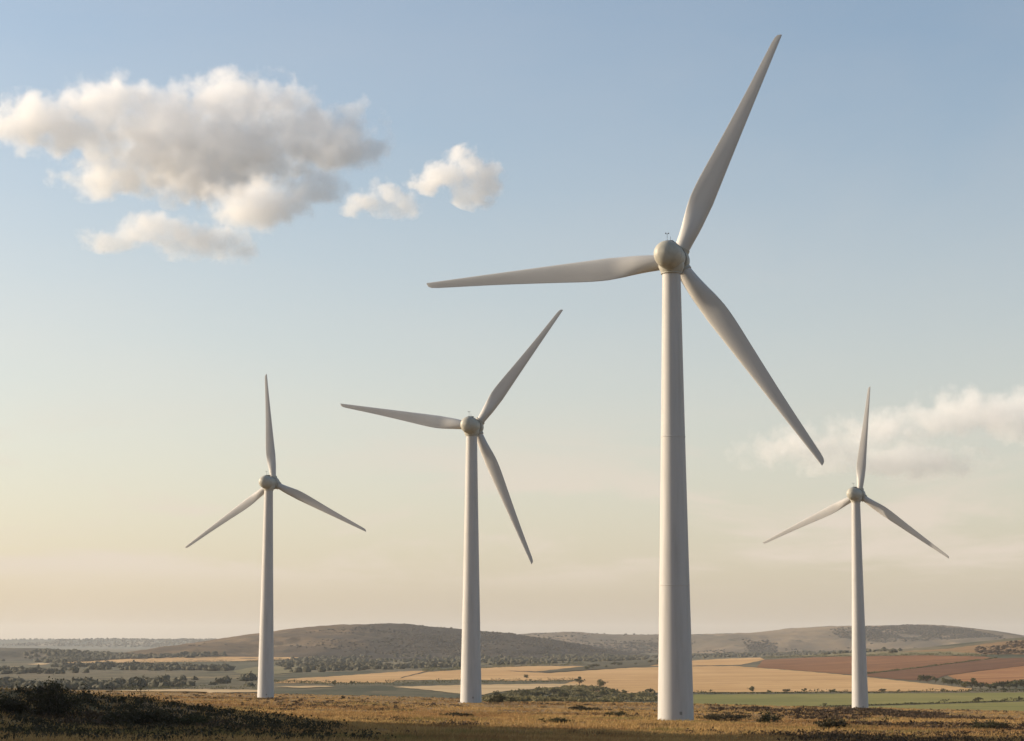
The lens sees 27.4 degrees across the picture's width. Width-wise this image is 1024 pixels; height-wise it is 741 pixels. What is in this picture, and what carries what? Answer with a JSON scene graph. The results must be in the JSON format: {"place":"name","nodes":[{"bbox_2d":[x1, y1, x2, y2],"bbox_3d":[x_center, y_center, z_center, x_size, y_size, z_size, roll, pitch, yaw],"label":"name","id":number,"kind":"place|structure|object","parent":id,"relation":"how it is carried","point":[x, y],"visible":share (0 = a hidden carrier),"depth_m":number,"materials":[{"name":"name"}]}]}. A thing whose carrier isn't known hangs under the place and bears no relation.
{"place":"outdoors","nodes":[
{"label":"outdoors","id":0,"kind":"place"},
{"bbox_2d":[0,648,120,660],"bbox_3d":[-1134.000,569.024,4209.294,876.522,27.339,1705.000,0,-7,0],"label":"hill","id":1,"kind":"structure","parent":0,"point":[11,654],"depth_m":3959.04,"materials":[{"name":"green plant"}]},
{"bbox_2d":[1,648,226,662],"bbox_3d":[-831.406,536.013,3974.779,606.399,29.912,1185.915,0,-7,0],"label":"woodland","id":2,"kind":"object","parent":1,"relation":"on","point":[62,655],"visible":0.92,"depth_m":3888.56,"materials":[{"name":"green plant"}]},
{"bbox_2d":[0,639,209,648],"bbox_3d":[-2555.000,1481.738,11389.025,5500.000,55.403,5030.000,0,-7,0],"label":"ridge","id":3,"kind":"structure","parent":0,"point":[34,641],"depth_m":10321.10,"materials":[{"name":"plant"}]},
{"bbox_2d":[0,637,215,646],"bbox_3d":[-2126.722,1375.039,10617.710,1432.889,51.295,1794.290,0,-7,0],"label":"hillside trees","id":4,"kind":"object","parent":3,"relation":"on","point":[125,643],"visible":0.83,"depth_m":10554.00,"materials":[{"name":"green plant"}]},
{"bbox_2d":[68,656,297,662],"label":"field","id":5,"kind":"structure","parent":0,"point":[196,658],"depth_m":3780.68,"materials":[{"name":"plant"}]},
{"bbox_2d":[110,689,256,692],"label":"field","id":6,"kind":"structure","parent":0,"point":[200,690],"depth_m":1480.37,"materials":[{"name":"plant"}]},
{"bbox_2d":[234,665,302,674],"bbox_3d":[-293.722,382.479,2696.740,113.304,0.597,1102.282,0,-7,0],"label":"field","id":7,"kind":"structure","parent":0,"point":[277,670],"depth_m":2477.79,"materials":[{"name":"green plant"}]},
{"bbox_2d":[281,686,332,687],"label":"field","id":8,"kind":"structure","parent":0,"point":[305,686],"depth_m":1619.99,"materials":[{"name":"plant"}]},
{"bbox_2d":[277,670,427,682],"bbox_3d":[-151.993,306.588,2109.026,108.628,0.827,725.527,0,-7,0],"label":"field","id":9,"kind":"structure","parent":0,"point":[378,677],"depth_m":1957.85,"materials":[{"name":"beige plant"}]},
{"bbox_2d":[118,623,650,660],"bbox_3d":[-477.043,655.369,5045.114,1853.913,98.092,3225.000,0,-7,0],"label":"hill","id":10,"kind":"structure","parent":0,"point":[247,645],"depth_m":4347.52,"materials":[{"name":"plant"}]},
{"bbox_2d":[188,624,585,654],"bbox_3d":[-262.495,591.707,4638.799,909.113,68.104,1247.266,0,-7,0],"label":"hillside trees","id":11,"kind":"object","parent":10,"relation":"on","point":[382,653],"visible":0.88,"depth_m":4527.68,"materials":[{"name":"green plant"}]},
{"bbox_2d":[368,623,619,654],"bbox_3d":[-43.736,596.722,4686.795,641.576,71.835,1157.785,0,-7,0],"label":"hillside trees","id":12,"kind":"object","parent":10,"relation":"on","point":[483,632],"visible":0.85,"depth_m":4561.48,"materials":[{"name":"green plant"}]},
{"bbox_2d":[400,684,578,694],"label":"field","id":13,"kind":"structure","parent":0,"point":[486,689],"depth_m":1585.66,"materials":[{"name":"beige plant"}]},
{"bbox_2d":[0,637,1023,738],"bbox_3d":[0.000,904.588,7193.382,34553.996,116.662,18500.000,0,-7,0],"label":"ground","id":14,"kind":"structure","parent":0,"point":[206,678],"depth_m":1710.72,"materials":[{"name":"brown plant"}]},
{"bbox_2d":[0,694,30,714],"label":"bush","id":15,"kind":"object","parent":14,"relation":"on","point":[6,705],"visible":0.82,"depth_m":155.72,"materials":[{"name":"green plant"}]},
{"bbox_2d":[2,674,90,717],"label":"bush","id":16,"kind":"object","parent":14,"relation":"on","point":[57,701],"visible":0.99,"depth_m":154.59,"materials":[{"name":"green plant"}]},
{"bbox_2d":[80,683,89,703],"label":"sapling","id":17,"kind":"object","parent":14,"relation":"on","point":[84,690],"visible":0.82,"depth_m":170.08,"materials":[{"name":"green plant"}]},
{"bbox_2d":[106,686,115,703],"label":"sapling","id":18,"kind":"object","parent":14,"relation":"on","point":[111,693],"visible":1,"depth_m":174.21,"materials":[{"name":"green plant"}]},
{"bbox_2d":[0,660,257,689],"bbox_3d":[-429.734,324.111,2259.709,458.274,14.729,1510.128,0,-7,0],"label":"woodland","id":19,"kind":"object","parent":14,"relation":"on","point":[90,682],"visible":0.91,"depth_m":1883.73,"materials":[{"name":"green plant"}]},
{"bbox_2d":[130,674,152,703],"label":"sapling","id":20,"kind":"object","parent":14,"relation":"on","point":[141,689],"visible":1,"depth_m":169.86,"materials":[{"name":"green plant"}]},
{"bbox_2d":[99,703,188,724],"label":"bush","id":21,"kind":"object","parent":14,"relation":"on","point":[138,716],"visible":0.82,"depth_m":150.93,"materials":[{"name":"green plant"}]},
{"bbox_2d":[59,658,289,663],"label":"hedgerow","id":22,"kind":"object","parent":14,"relation":"on","point":[186,661],"visible":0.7,"depth_m":3379.32,"materials":[{"name":"green plant"}]},
{"bbox_2d":[117,684,255,689],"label":"hedgerow","id":23,"kind":"object","parent":14,"relation":"on","point":[187,686],"visible":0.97,"depth_m":1540.27,"materials":[{"name":"green plant"}]},
{"bbox_2d":[170,714,211,724],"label":"bush","id":24,"kind":"object","parent":14,"relation":"on","point":[197,719],"visible":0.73,"depth_m":152.75,"materials":[{"name":"green plant"}]},
{"bbox_2d":[0,684,395,740],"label":"heath scrub","id":25,"kind":"object","parent":14,"relation":"on","point":[274,723],"visible":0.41,"depth_m":146.69,"materials":[{"name":"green plant"}]},
{"bbox_2d":[185,374,365,697],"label":"wind turbine","id":26,"kind":"object","parent":14,"relation":"on","point":[270,483],"visible":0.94,"depth_m":717.84,"materials":[{"name":"white paint"}]},
{"bbox_2d":[275,679,330,684],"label":"hedgerow","id":27,"kind":"object","parent":14,"relation":"on","point":[309,682],"visible":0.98,"depth_m":1741.68,"materials":[{"name":"green plant"}]},
{"bbox_2d":[341,310,562,702],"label":"wind turbine","id":28,"kind":"object","parent":14,"relation":"on","point":[472,428],"visible":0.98,"depth_m":559.43,"materials":[{"name":"white paint"}]},
{"bbox_2d":[439,712,472,716],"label":"bush","id":29,"kind":"object","parent":14,"relation":"on","point":[459,714],"visible":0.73,"depth_m":332.25,"materials":[{"name":"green plant"}]},
{"bbox_2d":[337,677,581,684],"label":"hedgerow","id":30,"kind":"object","parent":14,"relation":"on","point":[571,680],"visible":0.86,"depth_m":1735.74,"materials":[{"name":"green plant"}]},
{"bbox_2d":[275,653,657,671],"bbox_3d":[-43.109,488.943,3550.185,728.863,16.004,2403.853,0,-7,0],"label":"woodland","id":31,"kind":"object","parent":14,"relation":"on","point":[326,663],"visible":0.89,"depth_m":3406.00,"materials":[{"name":"green plant"}]},
{"bbox_2d":[487,694,505,702],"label":"bush","id":32,"kind":"object","parent":14,"relation":"on","point":[500,698],"visible":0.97,"depth_m":575.63,"materials":[{"name":"green plant"}]},
{"bbox_2d":[422,661,584,670],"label":"hedgerow","id":33,"kind":"object","parent":14,"relation":"on","point":[453,668],"visible":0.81,"depth_m":2744.17,"materials":[{"name":"green plant"}]},
{"bbox_2d":[0,687,1023,740],"bbox_3d":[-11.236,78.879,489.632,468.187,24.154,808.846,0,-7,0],"label":"moor grass","id":34,"kind":"structure","parent":14,"relation":"on","point":[599,730],"depth_m":227.69,"materials":[{"name":"plant"}]},
{"bbox_2d":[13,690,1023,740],"bbox_3d":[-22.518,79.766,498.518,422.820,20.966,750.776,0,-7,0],"label":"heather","id":35,"kind":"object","parent":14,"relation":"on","point":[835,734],"visible":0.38,"depth_m":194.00,"materials":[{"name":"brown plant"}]},
{"bbox_2d":[530,691,547,695],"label":"tree","id":36,"kind":"object","parent":14,"relation":"on","point":[536,693],"visible":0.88,"depth_m":1296.74,"materials":[{"name":"green plant"}]},
{"bbox_2d":[548,688,560,693],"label":"tree","id":37,"kind":"object","parent":14,"relation":"on","point":[553,691],"visible":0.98,"depth_m":1361.14,"materials":[{"name":"green plant"}]},
{"bbox_2d":[538,717,574,722],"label":"bush","id":38,"kind":"object","parent":14,"relation":"on","point":[556,719],"visible":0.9,"depth_m":259.75,"materials":[{"name":"green plant"}]},
{"bbox_2d":[557,691,569,696],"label":"tree","id":39,"kind":"object","parent":14,"relation":"on","point":[564,694],"visible":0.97,"depth_m":1292.56,"materials":[{"name":"green plant"}]},
{"bbox_2d":[482,684,657,701],"bbox_3d":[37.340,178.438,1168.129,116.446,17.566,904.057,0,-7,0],"label":"valley scrub","id":40,"kind":"object","parent":14,"relation":"on","point":[592,696],"visible":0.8,"depth_m":1289.38,"materials":[{"name":"green plant"}]},
{"bbox_2d":[574,677,584,684],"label":"tree","id":41,"kind":"object","parent":14,"relation":"on","point":[578,679],"visible":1,"depth_m":1658.90,"materials":[{"name":"green plant"}]},
{"bbox_2d":[568,704,602,710],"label":"bush","id":42,"kind":"object","parent":14,"relation":"on","point":[579,707],"visible":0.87,"depth_m":435.10,"materials":[{"name":"green plant"}]},
{"bbox_2d":[596,679,605,686],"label":"tree","id":43,"kind":"object","parent":14,"relation":"on","point":[599,682],"visible":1,"depth_m":1582.96,"materials":[{"name":"green plant"}]},
{"bbox_2d":[605,710,628,716],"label":"bush","id":44,"kind":"object","parent":14,"relation":"on","point":[620,713],"visible":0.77,"depth_m":369.69,"materials":[{"name":"green plant"}]},
{"bbox_2d":[427,34,823,720],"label":"wind turbine","id":45,"kind":"object","parent":14,"relation":"on","point":[671,260],"visible":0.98,"depth_m":334.86,"materials":[{"name":"white paint"}]},
{"bbox_2d":[697,711,753,721],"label":"bush","id":46,"kind":"object","parent":14,"relation":"on","point":[717,717],"visible":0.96,"depth_m":341.68,"materials":[{"name":"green plant"}]},
{"bbox_2d":[754,711,781,722],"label":"bush","id":47,"kind":"object","parent":14,"relation":"on","point":[767,717],"visible":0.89,"depth_m":326.91,"materials":[{"name":"green plant"}]},
{"bbox_2d":[692,647,901,657],"bbox_3d":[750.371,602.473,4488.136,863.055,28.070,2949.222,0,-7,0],"label":"woodland","id":48,"kind":"object","parent":14,"relation":"on","point":[756,653],"visible":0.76,"depth_m":5060.54,"materials":[{"name":"green plant"}]},
{"bbox_2d":[809,717,852,728],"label":"bush","id":49,"kind":"object","parent":14,"relation":"on","point":[829,723],"visible":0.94,"depth_m":237.15,"materials":[{"name":"green plant"}]},
{"bbox_2d":[763,387,948,707],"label":"wind turbine","id":50,"kind":"object","parent":14,"relation":"on","point":[857,495],"visible":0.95,"depth_m":720.06,"materials":[{"name":"white paint"}]},
{"bbox_2d":[693,688,1023,693],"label":"hedgerow","id":51,"kind":"object","parent":14,"relation":"on","point":[710,690],"visible":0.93,"depth_m":1414.74,"materials":[{"name":"green plant"}]},
{"bbox_2d":[702,704,1023,729],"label":"heath scrub","id":52,"kind":"object","parent":14,"relation":"on","point":[819,714],"visible":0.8,"depth_m":444.04,"materials":[{"name":"brown plant"}]},
{"bbox_2d":[762,652,986,657],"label":"hedgerow","id":53,"kind":"object","parent":14,"relation":"on","point":[901,654],"visible":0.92,"depth_m":2887.05,"materials":[{"name":"green plant"}]},
{"bbox_2d":[820,697,1023,706],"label":"hedgerow","id":54,"kind":"object","parent":14,"relation":"on","point":[905,703],"visible":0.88,"depth_m":1176.38,"materials":[{"name":"green plant"}]},
{"bbox_2d":[917,674,932,680],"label":"tree","id":55,"kind":"object","parent":14,"relation":"on","point":[924,677],"visible":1,"depth_m":1712.04,"materials":[{"name":"green plant"}]},
{"bbox_2d":[867,657,996,673],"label":"hedgerow","id":56,"kind":"object","parent":14,"relation":"on","point":[896,669],"visible":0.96,"depth_m":2299.57,"materials":[{"name":"green plant"}]},
{"bbox_2d":[945,679,957,683],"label":"tree","id":57,"kind":"object","parent":14,"relation":"on","point":[949,681],"visible":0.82,"depth_m":1607.10,"materials":[{"name":"green plant"}]},
{"bbox_2d":[964,678,977,689],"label":"tree","id":58,"kind":"object","parent":14,"relation":"on","point":[973,682],"visible":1,"depth_m":1475.80,"materials":[{"name":"green plant"}]},
{"bbox_2d":[973,682,987,687],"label":"tree","id":59,"kind":"object","parent":14,"relation":"on","point":[981,685],"visible":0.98,"depth_m":1487.90,"materials":[{"name":"green plant"}]},
{"bbox_2d":[968,718,1014,728],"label":"bush","id":60,"kind":"object","parent":14,"relation":"on","point":[992,724],"visible":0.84,"depth_m":281.25,"materials":[{"name":"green plant"}]},
{"bbox_2d":[989,682,998,689],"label":"tree","id":61,"kind":"object","parent":14,"relation":"on","point":[993,685],"visible":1,"depth_m":1459.78,"materials":[{"name":"green plant"}]},
{"bbox_2d":[974,640,1023,654],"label":"hillside scrub","id":62,"kind":"object","parent":14,"relation":"on","point":[996,651],"visible":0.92,"depth_m":2775.05,"materials":[{"name":"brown plant"}]},
{"bbox_2d":[996,680,1015,687],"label":"tree","id":63,"kind":"object","parent":14,"relation":"on","point":[1001,683],"visible":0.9,"depth_m":1484.33,"materials":[{"name":"green plant"}]},
{"bbox_2d":[1009,679,1022,688],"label":"tree","id":64,"kind":"object","parent":14,"relation":"on","point":[1015,683],"visible":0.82,"depth_m":1497.48,"materials":[{"name":"green plant"}]},
{"bbox_2d":[0,0,1023,639],"label":"sky","id":65,"kind":"structure","parent":0,"point":[201,201],"materials":[{"name":"blue"}]},
{"bbox_2d":[481,666,582,670],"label":"field","id":66,"kind":"structure","parent":0,"point":[532,668],"depth_m":2596.63,"materials":[{"name":"beige plant"}]},
{"bbox_2d":[540,659,657,672],"bbox_3d":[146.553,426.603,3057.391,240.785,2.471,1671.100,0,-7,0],"label":"field","id":67,"kind":"structure","parent":0,"point":[628,663],"depth_m":2875.81,"materials":[{"name":"plant"}]},
{"bbox_2d":[398,666,971,692],"bbox_3d":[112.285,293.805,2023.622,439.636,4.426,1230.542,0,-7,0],"label":"field","id":68,"kind":"structure","parent":0,"point":[713,678],"depth_m":1877.89,"materials":[{"name":"beige plant"}]},
{"bbox_2d":[652,658,764,665],"bbox_3d":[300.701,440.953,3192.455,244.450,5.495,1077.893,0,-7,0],"label":"field","id":69,"kind":"structure","parent":0,"point":[735,661],"depth_m":3025.72,"materials":[{"name":"beige plant"}]},
{"bbox_2d":[521,624,1023,652],"bbox_3d":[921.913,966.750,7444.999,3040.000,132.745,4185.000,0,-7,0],"label":"ridge","id":70,"kind":"structure","parent":0,"point":[815,639],"depth_m":6710.52,"materials":[{"name":"plant"}]},
{"bbox_2d":[529,624,1004,653],"bbox_3d":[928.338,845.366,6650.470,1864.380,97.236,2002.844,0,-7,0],"label":"hillside trees","id":71,"kind":"object","parent":70,"relation":"on","point":[913,629],"visible":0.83,"depth_m":6751.45,"materials":[{"name":"green plant"}]},
{"bbox_2d":[693,692,1023,705],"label":"field","id":72,"kind":"structure","parent":0,"point":[802,699],"depth_m":1277.57,"materials":[{"name":"green plant"}]},
{"bbox_2d":[757,655,989,673],"bbox_3d":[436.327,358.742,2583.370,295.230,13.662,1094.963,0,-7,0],"label":"field","id":73,"kind":"structure","parent":0,"point":[840,665],"depth_m":2551.14,"materials":[{"name":"soil"}]},
{"bbox_2d":[776,651,979,656],"bbox_3d":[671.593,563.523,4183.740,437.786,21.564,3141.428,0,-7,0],"label":"field","id":74,"kind":"structure","parent":0,"point":[896,653],"depth_m":2940.70,"materials":[{"name":"brown soil"}]},
{"bbox_2d":[867,658,1023,680],"bbox_3d":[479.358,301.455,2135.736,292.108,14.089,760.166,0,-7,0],"label":"field","id":75,"kind":"structure","parent":0,"point":[937,671],"depth_m":2210.08,"materials":[{"name":"soil"}]},
{"bbox_2d":[868,701,1023,710],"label":"field","id":76,"kind":"structure","parent":0,"point":[1004,706],"depth_m":1122.60,"materials":[{"name":"green plant"}]},
{"bbox_2d":[905,640,1023,653],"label":"heath","id":77,"kind":"object","parent":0,"point":[967,649],"visible":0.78,"depth_m":2958.88,"materials":[{"name":"brown plant"}]},
{"bbox_2d":[948,666,1023,683],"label":"field","id":78,"kind":"structure","parent":0,"point":[1001,674],"depth_m":1952.67,"materials":[{"name":"soil"}]}
]}

